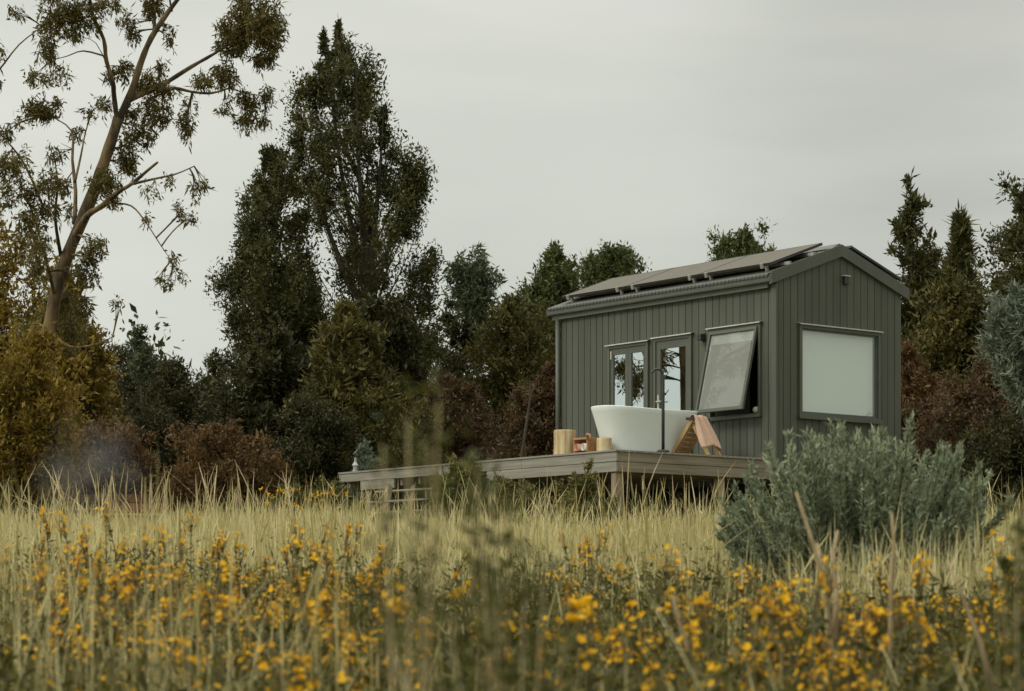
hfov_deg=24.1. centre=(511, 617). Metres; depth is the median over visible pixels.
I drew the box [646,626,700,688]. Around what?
wildflower
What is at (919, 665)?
wildflower
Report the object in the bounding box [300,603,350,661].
wildflower
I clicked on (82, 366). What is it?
bushy tree
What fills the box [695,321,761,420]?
window
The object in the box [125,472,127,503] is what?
dry stalk
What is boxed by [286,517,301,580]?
wildflower
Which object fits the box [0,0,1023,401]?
sky
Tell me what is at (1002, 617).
wildflower
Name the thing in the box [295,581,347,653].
wildflower
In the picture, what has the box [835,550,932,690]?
wildflower
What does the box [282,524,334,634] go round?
wildflower
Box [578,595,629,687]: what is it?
wildflower
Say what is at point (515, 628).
wildflower
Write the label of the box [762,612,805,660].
wildflower
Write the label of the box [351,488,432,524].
dark bush
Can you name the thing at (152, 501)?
dry stalk
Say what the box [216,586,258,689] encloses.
wildflower
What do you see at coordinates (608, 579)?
wildflower
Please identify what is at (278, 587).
wildflower
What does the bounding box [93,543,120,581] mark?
wildflower
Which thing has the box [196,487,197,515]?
dry stalk
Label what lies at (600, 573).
wildflower
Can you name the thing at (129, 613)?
wildflower
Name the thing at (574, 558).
wildflower
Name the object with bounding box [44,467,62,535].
dry stalk
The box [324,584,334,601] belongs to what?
wildflower
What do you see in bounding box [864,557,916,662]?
wildflower
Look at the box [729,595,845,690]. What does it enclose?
wildflower
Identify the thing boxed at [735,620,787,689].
wildflower
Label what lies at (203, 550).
wildflower
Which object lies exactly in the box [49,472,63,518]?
dry stalk
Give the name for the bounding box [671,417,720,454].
step ladder
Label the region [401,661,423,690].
wildflower
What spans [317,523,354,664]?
wildflower
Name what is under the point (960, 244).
cypress tree
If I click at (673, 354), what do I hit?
door
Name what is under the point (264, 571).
wildflower
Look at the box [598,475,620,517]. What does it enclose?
dry stalk
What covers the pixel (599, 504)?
dry stalk
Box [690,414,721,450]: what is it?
draped towel
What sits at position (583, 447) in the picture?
towel roll
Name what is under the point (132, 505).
garden bench
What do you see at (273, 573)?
wildflower
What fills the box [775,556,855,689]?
wildflower
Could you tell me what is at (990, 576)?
wildflower
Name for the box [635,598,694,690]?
wildflower
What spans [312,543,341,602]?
wildflower
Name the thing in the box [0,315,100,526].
ochre bush
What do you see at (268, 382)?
conifer tree
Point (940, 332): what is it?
conifer tree
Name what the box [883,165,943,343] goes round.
pine tree
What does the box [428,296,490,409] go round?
bushy tree
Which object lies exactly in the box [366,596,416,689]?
wildflower
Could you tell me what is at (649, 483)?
dry stalk
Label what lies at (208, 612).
wildflower
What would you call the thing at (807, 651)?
wildflower
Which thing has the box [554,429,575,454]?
log stool
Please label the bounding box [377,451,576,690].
tall weed
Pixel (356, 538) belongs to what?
wildflower
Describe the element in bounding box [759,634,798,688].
wildflower
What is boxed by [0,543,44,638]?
wildflower
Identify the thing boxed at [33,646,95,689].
wildflower
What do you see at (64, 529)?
wildflower
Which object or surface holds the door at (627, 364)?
in the tiny house
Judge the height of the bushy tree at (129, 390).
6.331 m
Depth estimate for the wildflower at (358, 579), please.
9.24 m
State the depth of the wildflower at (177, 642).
6.36 m
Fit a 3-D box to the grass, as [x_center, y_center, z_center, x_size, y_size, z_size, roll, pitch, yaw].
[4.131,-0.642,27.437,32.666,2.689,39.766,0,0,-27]
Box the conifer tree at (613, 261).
[574,238,651,290]
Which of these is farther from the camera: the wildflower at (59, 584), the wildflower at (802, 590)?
the wildflower at (59, 584)
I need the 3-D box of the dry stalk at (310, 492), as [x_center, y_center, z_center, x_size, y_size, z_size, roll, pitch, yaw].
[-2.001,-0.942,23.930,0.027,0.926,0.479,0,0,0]
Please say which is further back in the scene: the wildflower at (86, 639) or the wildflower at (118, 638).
the wildflower at (86, 639)
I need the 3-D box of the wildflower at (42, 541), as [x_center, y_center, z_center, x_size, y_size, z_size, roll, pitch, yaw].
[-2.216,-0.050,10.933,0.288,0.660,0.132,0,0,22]
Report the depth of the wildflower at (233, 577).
8.09 m
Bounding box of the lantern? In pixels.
[352,458,358,470]
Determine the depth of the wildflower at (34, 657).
6.20 m
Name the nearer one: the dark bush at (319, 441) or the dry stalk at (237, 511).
the dry stalk at (237, 511)
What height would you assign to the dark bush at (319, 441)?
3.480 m
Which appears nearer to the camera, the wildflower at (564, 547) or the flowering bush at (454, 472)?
the wildflower at (564, 547)
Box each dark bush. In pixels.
[119,396,207,516]
[256,379,382,510]
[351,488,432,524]
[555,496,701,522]
[947,403,1023,520]
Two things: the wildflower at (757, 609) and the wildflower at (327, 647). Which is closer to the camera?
the wildflower at (757, 609)
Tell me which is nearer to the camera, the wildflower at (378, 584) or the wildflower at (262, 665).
the wildflower at (262, 665)
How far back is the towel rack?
31.89 m
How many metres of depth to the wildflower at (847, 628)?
5.82 m
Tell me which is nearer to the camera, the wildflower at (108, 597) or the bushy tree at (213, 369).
the wildflower at (108, 597)
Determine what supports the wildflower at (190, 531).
on the ground
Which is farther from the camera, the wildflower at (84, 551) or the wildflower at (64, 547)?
the wildflower at (84, 551)
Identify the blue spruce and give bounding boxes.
[974,277,1023,428]
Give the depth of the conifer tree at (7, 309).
45.36 m
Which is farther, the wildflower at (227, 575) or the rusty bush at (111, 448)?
the rusty bush at (111, 448)
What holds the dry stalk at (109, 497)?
on the ground
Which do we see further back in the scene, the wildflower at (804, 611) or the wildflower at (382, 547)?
the wildflower at (382, 547)
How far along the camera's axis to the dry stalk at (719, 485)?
28.73 m
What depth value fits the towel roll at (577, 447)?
31.98 m
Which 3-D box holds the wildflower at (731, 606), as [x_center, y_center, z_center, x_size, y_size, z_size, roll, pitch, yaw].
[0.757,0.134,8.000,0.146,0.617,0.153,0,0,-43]
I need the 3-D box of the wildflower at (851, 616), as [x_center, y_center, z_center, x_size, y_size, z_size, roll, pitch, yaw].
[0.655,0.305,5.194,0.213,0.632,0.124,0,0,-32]
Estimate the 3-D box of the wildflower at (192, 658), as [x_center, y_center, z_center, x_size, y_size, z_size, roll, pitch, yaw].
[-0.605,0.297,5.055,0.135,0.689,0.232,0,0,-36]
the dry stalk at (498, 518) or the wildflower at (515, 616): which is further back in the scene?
the dry stalk at (498, 518)
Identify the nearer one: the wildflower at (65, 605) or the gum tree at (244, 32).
the wildflower at (65, 605)
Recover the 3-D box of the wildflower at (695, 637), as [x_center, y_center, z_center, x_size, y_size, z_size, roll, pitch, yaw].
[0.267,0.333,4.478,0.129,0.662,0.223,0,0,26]
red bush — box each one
[901,395,951,492]
[906,348,1021,492]
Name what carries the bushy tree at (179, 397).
on the ground
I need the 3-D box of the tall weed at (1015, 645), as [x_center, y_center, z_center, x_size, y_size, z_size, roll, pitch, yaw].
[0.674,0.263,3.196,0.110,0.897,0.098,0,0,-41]
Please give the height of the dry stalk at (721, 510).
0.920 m
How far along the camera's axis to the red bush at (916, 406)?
39.30 m
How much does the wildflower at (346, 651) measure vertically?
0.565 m
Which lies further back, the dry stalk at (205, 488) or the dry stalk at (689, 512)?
the dry stalk at (205, 488)
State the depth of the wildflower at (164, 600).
7.40 m
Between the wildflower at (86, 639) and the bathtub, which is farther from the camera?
the bathtub
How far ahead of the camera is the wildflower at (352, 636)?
5.89 m
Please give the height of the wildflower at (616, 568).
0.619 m
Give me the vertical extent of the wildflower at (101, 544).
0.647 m
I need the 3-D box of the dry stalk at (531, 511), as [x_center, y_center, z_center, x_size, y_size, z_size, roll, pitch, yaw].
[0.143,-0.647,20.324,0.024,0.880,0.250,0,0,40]
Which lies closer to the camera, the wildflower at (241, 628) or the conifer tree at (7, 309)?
the wildflower at (241, 628)
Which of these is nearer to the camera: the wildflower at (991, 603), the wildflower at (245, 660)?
the wildflower at (245, 660)
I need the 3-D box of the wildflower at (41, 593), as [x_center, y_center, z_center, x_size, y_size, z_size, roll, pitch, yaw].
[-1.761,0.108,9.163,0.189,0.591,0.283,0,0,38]
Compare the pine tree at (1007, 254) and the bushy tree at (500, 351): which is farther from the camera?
the bushy tree at (500, 351)
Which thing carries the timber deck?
on the ground
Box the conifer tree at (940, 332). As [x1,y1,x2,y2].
[901,263,990,427]
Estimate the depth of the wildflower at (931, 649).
5.61 m
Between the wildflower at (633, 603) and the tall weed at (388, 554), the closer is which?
the tall weed at (388, 554)
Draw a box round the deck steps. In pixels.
[361,484,433,514]
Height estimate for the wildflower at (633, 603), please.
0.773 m
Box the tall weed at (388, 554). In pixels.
[339,366,481,690]
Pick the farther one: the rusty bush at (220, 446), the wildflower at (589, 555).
the rusty bush at (220, 446)
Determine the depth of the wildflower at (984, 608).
6.72 m
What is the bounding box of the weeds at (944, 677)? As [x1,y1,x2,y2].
[0,524,1023,690]
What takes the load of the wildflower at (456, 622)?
on the ground
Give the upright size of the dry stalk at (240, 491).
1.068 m
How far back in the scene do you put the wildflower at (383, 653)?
4.55 m
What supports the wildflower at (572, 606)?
on the ground
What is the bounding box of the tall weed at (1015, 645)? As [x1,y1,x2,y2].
[980,481,1023,690]
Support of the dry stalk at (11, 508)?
on the ground
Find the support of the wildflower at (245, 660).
on the ground
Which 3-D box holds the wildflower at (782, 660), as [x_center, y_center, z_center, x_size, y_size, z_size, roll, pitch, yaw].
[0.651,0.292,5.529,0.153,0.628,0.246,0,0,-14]
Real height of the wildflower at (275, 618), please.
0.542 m
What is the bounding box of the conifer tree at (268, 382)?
[196,311,313,472]
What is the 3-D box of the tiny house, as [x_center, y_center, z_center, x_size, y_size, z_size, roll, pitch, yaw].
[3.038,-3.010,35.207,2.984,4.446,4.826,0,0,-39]
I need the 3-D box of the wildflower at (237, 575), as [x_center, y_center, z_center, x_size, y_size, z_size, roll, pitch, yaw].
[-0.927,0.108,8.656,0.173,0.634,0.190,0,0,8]
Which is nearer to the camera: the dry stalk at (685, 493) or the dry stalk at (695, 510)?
the dry stalk at (695, 510)
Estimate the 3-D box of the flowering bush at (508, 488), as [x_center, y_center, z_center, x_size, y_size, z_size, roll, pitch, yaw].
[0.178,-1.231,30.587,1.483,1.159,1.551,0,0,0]
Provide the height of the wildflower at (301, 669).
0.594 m
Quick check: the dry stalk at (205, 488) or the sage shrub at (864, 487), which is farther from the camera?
the dry stalk at (205, 488)
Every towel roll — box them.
[574,444,586,451]
[580,443,586,450]
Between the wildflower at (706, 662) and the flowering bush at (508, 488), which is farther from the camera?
the flowering bush at (508, 488)
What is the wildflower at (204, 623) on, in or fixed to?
on the ground
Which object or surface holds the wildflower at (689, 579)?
on the ground
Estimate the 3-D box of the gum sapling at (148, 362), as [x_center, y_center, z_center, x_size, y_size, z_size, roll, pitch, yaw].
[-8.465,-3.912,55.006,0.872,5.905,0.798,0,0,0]
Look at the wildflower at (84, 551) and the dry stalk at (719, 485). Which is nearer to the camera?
the wildflower at (84, 551)
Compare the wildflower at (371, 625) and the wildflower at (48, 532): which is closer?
the wildflower at (371, 625)
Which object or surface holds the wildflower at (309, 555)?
on the ground
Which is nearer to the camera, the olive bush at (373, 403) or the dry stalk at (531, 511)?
the dry stalk at (531, 511)
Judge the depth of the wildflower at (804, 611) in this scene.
6.19 m
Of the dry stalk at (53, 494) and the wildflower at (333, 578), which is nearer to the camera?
the wildflower at (333, 578)
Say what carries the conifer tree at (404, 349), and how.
on the ground
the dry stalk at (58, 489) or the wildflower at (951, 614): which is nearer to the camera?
the wildflower at (951, 614)
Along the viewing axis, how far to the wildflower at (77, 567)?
8.17 m
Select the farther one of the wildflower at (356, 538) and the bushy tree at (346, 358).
the bushy tree at (346, 358)
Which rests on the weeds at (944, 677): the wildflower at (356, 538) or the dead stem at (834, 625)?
the dead stem at (834, 625)
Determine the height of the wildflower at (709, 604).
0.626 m
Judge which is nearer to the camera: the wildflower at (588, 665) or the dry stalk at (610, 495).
the wildflower at (588, 665)
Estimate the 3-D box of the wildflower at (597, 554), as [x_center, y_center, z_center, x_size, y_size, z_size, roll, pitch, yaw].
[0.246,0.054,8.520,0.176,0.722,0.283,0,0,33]
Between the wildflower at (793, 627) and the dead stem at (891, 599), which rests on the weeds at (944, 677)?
the dead stem at (891, 599)
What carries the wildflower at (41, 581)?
on the ground
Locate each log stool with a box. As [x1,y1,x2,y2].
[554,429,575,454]
[596,438,611,450]
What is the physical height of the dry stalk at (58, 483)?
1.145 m
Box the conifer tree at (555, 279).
[500,238,585,377]
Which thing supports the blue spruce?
on the ground
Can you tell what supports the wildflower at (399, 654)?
on the ground
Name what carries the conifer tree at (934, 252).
on the ground
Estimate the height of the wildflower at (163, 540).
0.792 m
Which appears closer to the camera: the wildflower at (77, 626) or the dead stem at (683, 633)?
the dead stem at (683, 633)
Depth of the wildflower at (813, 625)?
4.72 m
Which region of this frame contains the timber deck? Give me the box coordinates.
[338,449,773,520]
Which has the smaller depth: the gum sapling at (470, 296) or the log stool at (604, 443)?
the log stool at (604, 443)
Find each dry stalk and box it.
[0,476,24,551]
[14,466,35,522]
[41,461,73,528]
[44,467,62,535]
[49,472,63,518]
[52,465,62,508]
[56,473,74,549]
[88,464,100,513]
[106,468,112,545]
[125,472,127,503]
[134,486,138,525]
[139,469,167,550]
[164,471,168,517]
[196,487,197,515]
[198,462,209,517]
[199,464,215,528]
[199,468,214,517]
[211,469,216,534]
[235,461,260,522]
[235,490,239,525]
[236,465,243,518]
[275,467,293,519]
[282,472,293,517]
[310,477,311,515]
[496,500,500,540]
[526,492,536,536]
[532,484,550,540]
[543,480,552,538]
[550,474,558,514]
[559,495,565,540]
[595,465,609,524]
[597,481,601,524]
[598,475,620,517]
[622,468,624,524]
[625,460,628,524]
[639,455,661,519]
[640,467,644,539]
[672,478,676,531]
[684,478,686,533]
[689,494,689,532]
[691,479,699,554]
[706,461,735,511]
[708,481,738,542]
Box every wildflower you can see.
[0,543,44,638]
[0,546,38,605]
[0,551,43,600]
[0,560,61,689]
[5,535,47,582]
[5,577,67,675]
[20,516,90,584]
[23,568,75,623]
[31,545,89,625]
[31,576,70,619]
[32,640,65,689]
[33,506,68,581]
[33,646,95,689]
[39,621,126,682]
[41,552,89,633]
[44,556,67,584]
[49,510,104,633]
[51,593,113,654]
[66,574,124,682]
[66,626,105,679]
[68,561,186,690]
[69,635,135,690]
[75,536,163,624]
[76,501,116,587]
[76,578,118,671]
[84,535,105,592]
[87,605,142,673]
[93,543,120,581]
[94,563,119,609]
[100,565,162,677]
[102,514,152,613]
[111,576,149,680]
[121,645,166,681]
[122,523,212,672]
[141,543,167,612]
[142,529,162,575]
[148,522,175,631]
[151,613,234,686]
[153,645,169,688]
[154,569,213,675]
[155,590,187,653]
[161,581,217,638]
[162,636,205,689]
[164,527,261,667]
[175,560,229,684]
[175,596,235,690]
[176,559,283,673]
[177,650,234,690]
[178,510,218,588]
[184,587,233,688]
[192,582,270,690]
[196,622,230,681]
[197,529,223,596]
[208,531,263,603]
[215,533,240,591]
[216,527,311,690]
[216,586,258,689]
[224,562,255,637]
[224,606,284,677]
[225,555,289,628]
[230,530,257,606]
[231,646,253,690]
[233,560,265,624]
[236,593,273,638]
[236,606,279,685]
[238,602,272,679]
[253,547,325,628]
[254,586,311,633]
[254,599,316,690]
[265,651,314,690]
[266,554,301,634]
[275,644,320,690]
[276,584,289,639]
[277,542,326,592]
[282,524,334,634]
[283,611,388,690]
[283,613,352,690]
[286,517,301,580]
[289,572,352,638]
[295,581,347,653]
[298,681,312,690]
[299,571,332,634]
[300,539,334,604]
[300,554,324,610]
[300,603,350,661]
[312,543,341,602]
[312,567,384,673]
[316,584,412,689]
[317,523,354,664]
[319,632,353,669]
[321,522,387,604]
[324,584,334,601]
[329,560,349,620]
[329,626,402,689]
[333,579,412,690]
[340,641,370,690]
[342,572,368,629]
[343,542,374,607]
[357,556,434,690]
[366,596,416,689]
[371,539,390,587]
[393,594,416,686]
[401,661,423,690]
[415,664,496,690]
[443,569,577,690]
[447,590,473,644]
[471,634,477,661]
[485,611,568,686]
[506,593,528,638]
[530,583,602,690]
[540,539,590,593]
[546,566,566,626]
[557,531,605,607]
[560,534,608,623]
[564,565,603,647]
[571,535,627,584]
[574,556,634,630]
[575,623,634,690]
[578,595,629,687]
[580,523,627,597]
[580,594,648,689]
[583,539,625,591]
[602,573,616,617]
[621,544,689,689]
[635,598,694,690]
[641,619,703,690]
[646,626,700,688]
[657,586,747,690]
[668,562,697,599]
[668,601,718,665]
[674,567,693,654]
[687,585,784,690]
[690,584,802,690]
[695,652,708,687]
[703,599,746,678]
[720,566,760,641]
[727,567,799,678]
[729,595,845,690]
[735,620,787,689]
[737,563,752,627]
[742,627,760,681]
[749,572,877,690]
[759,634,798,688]
[761,591,805,685]
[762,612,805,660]
[773,605,869,687]
[773,621,833,689]
[774,608,796,688]
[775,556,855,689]
[776,574,813,641]
[776,596,860,689]
[786,591,840,685]
[791,597,891,690]
[802,643,810,662]
[817,613,863,690]
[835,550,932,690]
[840,590,873,674]
[843,664,877,690]
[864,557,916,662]
[867,633,897,690]
[876,567,961,665]
[904,653,940,687]
[907,622,1001,690]
[919,593,941,677]
[931,611,992,672]
[949,652,984,687]
[953,582,1011,666]
[962,560,1003,647]
[981,601,1002,662]
[984,529,1022,689]
[984,565,1021,595]
[987,598,1018,650]
[999,568,1023,662]
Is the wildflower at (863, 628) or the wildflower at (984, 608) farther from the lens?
the wildflower at (984, 608)
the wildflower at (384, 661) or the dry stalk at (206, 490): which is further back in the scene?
the dry stalk at (206, 490)
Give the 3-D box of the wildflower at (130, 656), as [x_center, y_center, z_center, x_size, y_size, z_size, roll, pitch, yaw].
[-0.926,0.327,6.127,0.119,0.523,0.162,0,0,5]
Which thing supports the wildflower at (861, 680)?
on the ground
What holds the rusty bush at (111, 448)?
on the ground
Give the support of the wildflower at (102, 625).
on the ground
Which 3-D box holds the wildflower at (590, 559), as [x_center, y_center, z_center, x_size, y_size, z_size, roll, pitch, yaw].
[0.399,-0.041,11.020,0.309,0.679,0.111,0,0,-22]
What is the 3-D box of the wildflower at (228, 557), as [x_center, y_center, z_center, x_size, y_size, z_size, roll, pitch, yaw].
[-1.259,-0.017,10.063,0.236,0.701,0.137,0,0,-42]
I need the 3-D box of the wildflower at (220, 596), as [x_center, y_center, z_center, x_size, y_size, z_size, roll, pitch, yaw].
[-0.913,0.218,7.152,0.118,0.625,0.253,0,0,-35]
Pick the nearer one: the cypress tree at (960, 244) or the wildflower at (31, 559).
the wildflower at (31, 559)
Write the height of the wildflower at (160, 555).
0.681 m
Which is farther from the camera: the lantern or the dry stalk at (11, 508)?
the lantern
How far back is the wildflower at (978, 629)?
6.69 m
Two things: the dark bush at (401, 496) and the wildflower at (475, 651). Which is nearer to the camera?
the wildflower at (475, 651)
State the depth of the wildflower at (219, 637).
6.68 m
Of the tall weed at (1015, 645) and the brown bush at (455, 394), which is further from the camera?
the brown bush at (455, 394)
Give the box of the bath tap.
[651,368,669,451]
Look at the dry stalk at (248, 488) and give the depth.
22.53 m
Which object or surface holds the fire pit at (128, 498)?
on the ground
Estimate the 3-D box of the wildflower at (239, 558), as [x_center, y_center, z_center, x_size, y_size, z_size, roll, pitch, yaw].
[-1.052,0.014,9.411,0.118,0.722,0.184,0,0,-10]
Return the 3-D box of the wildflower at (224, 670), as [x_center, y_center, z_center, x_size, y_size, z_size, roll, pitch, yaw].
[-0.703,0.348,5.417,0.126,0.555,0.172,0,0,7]
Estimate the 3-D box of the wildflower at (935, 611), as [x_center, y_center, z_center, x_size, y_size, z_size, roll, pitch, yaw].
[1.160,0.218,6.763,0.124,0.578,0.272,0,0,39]
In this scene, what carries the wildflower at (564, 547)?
on the ground
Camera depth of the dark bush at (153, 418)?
44.72 m
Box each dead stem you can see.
[671,595,704,690]
[795,491,838,690]
[887,512,895,675]
[947,563,994,690]
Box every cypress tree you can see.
[202,142,347,390]
[275,13,456,389]
[934,200,989,325]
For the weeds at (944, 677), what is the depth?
6.65 m
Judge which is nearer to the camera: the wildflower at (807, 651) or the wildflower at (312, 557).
the wildflower at (807, 651)
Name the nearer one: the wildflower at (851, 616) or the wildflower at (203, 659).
the wildflower at (851, 616)
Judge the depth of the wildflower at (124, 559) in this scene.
8.42 m
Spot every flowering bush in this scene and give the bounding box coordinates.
[251,474,370,518]
[427,449,512,526]
[477,475,564,531]
[542,456,629,533]
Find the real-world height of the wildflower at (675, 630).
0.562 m
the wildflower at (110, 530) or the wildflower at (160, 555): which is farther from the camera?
the wildflower at (110, 530)
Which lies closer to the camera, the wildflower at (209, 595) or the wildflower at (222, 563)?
the wildflower at (222, 563)
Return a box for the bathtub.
[591,405,697,451]
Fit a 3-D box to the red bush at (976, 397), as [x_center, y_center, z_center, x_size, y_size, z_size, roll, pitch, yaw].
[7.599,-2.523,37.884,3.280,3.575,2.842,0,0,0]
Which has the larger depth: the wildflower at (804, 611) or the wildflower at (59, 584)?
the wildflower at (59, 584)
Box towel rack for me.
[573,433,596,452]
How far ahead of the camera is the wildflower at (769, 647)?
5.00 m
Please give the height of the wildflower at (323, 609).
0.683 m
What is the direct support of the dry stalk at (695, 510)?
on the ground
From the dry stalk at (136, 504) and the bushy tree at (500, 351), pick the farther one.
the bushy tree at (500, 351)
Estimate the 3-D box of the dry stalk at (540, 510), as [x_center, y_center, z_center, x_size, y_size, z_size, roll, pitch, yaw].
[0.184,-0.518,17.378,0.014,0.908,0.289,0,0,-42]
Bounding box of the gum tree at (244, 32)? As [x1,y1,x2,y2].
[0,0,290,477]
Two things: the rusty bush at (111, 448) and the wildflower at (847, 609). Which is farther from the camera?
the rusty bush at (111, 448)
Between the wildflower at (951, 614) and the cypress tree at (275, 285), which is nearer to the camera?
the wildflower at (951, 614)
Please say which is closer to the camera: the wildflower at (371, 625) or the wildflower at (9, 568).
the wildflower at (371, 625)
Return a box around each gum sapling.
[124,323,160,407]
[438,242,507,375]
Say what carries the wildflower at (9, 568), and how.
on the ground
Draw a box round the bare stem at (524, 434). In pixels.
[520,377,536,456]
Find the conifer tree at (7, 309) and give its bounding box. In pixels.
[0,202,126,425]
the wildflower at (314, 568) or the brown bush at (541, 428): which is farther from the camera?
the brown bush at (541, 428)
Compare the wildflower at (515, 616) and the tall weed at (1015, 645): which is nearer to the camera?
the tall weed at (1015, 645)
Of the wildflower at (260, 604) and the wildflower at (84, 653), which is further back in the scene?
the wildflower at (260, 604)
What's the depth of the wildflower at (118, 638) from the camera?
6.01 m
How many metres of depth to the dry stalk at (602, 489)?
25.66 m
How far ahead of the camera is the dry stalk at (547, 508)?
17.89 m
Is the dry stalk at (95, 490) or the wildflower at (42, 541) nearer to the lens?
the wildflower at (42, 541)
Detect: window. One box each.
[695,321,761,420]
[797,322,883,423]
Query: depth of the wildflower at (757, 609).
5.23 m
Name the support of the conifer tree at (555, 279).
on the ground
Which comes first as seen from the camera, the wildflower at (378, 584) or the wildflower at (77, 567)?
the wildflower at (378, 584)
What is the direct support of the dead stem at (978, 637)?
on the ground
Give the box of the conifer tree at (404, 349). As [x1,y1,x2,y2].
[353,288,432,408]
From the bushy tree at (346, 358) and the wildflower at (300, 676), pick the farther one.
the bushy tree at (346, 358)
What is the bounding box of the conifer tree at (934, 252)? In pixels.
[896,246,945,320]
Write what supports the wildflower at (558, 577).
on the ground
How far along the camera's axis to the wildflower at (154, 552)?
11.24 m
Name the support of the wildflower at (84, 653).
on the ground
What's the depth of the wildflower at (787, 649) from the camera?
5.45 m
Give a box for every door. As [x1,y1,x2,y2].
[604,339,650,407]
[650,332,692,453]
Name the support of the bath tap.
on the timber deck
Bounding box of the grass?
[0,459,1023,690]
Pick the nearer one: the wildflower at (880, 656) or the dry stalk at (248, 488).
the wildflower at (880, 656)
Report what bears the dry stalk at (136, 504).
on the ground
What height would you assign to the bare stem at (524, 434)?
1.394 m
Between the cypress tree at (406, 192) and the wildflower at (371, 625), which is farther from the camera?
the cypress tree at (406, 192)
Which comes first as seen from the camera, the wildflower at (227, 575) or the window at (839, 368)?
the wildflower at (227, 575)
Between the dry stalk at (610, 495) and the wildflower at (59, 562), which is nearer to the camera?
the wildflower at (59, 562)
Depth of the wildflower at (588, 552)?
10.75 m
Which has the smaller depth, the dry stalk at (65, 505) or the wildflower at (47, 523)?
the wildflower at (47, 523)
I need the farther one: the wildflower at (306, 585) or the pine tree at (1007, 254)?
the pine tree at (1007, 254)
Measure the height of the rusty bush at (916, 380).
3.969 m
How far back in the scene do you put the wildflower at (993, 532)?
5.31 m
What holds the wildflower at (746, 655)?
on the ground
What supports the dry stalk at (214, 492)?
on the ground
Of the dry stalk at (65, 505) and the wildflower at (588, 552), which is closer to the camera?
the wildflower at (588, 552)
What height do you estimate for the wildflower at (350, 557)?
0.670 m
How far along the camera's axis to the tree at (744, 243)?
65.70 m
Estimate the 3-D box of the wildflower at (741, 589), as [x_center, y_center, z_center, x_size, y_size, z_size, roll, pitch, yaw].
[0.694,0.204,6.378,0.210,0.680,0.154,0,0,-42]
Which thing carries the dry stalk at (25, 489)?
on the ground
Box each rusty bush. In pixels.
[48,414,185,520]
[139,415,312,519]
[901,339,955,427]
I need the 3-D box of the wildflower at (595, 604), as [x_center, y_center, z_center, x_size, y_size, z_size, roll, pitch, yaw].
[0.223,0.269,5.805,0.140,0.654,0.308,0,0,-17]
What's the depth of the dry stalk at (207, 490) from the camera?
23.55 m
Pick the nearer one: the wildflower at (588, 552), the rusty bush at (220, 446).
the wildflower at (588, 552)
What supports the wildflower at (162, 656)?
on the ground
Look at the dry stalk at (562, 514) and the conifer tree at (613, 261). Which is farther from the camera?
the conifer tree at (613, 261)
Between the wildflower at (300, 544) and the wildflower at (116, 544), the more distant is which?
the wildflower at (116, 544)
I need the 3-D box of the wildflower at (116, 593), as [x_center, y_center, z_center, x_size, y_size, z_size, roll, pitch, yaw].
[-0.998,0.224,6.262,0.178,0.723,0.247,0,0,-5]
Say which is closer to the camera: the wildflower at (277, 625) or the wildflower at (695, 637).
the wildflower at (695, 637)
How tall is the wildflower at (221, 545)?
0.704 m
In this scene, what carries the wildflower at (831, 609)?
on the ground
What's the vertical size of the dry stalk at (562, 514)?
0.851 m
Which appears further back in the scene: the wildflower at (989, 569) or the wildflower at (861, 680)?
the wildflower at (989, 569)
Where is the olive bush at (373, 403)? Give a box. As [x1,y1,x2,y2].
[340,377,449,468]
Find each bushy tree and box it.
[9,259,151,513]
[97,331,220,431]
[123,351,228,445]
[193,347,231,424]
[283,297,415,477]
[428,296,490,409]
[460,290,560,460]
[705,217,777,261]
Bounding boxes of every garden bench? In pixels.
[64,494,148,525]
[100,503,167,527]
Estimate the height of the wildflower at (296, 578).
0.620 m
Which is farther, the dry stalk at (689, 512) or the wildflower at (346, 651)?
the dry stalk at (689, 512)
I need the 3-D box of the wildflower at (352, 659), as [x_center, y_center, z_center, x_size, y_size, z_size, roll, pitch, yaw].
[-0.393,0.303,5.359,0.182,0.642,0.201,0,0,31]
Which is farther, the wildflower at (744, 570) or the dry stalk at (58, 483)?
the dry stalk at (58, 483)
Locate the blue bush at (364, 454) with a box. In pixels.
[345,437,382,511]
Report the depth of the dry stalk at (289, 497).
17.97 m
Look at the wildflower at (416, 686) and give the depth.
4.91 m
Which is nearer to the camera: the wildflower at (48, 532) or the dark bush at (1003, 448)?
the wildflower at (48, 532)
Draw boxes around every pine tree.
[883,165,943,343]
[948,170,1023,385]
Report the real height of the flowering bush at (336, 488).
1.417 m
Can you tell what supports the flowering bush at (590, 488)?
on the ground
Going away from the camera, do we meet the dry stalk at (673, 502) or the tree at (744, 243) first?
the dry stalk at (673, 502)
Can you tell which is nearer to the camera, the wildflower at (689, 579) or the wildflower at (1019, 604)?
the wildflower at (1019, 604)
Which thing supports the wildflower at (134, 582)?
on the ground
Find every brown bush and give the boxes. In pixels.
[412,370,512,465]
[495,358,561,511]
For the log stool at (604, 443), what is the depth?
31.69 m
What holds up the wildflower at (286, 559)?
on the ground
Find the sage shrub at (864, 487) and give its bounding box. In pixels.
[712,410,1015,596]
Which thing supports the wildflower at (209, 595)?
on the ground
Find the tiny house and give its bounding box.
[547,243,909,527]
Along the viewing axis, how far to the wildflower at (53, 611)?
6.59 m
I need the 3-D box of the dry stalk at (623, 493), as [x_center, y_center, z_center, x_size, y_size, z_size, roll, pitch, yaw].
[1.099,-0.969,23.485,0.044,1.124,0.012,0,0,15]
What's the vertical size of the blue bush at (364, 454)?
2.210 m
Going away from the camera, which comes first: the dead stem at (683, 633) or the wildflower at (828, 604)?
the dead stem at (683, 633)
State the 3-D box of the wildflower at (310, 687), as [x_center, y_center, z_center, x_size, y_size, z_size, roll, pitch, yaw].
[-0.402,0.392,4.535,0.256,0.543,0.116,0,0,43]

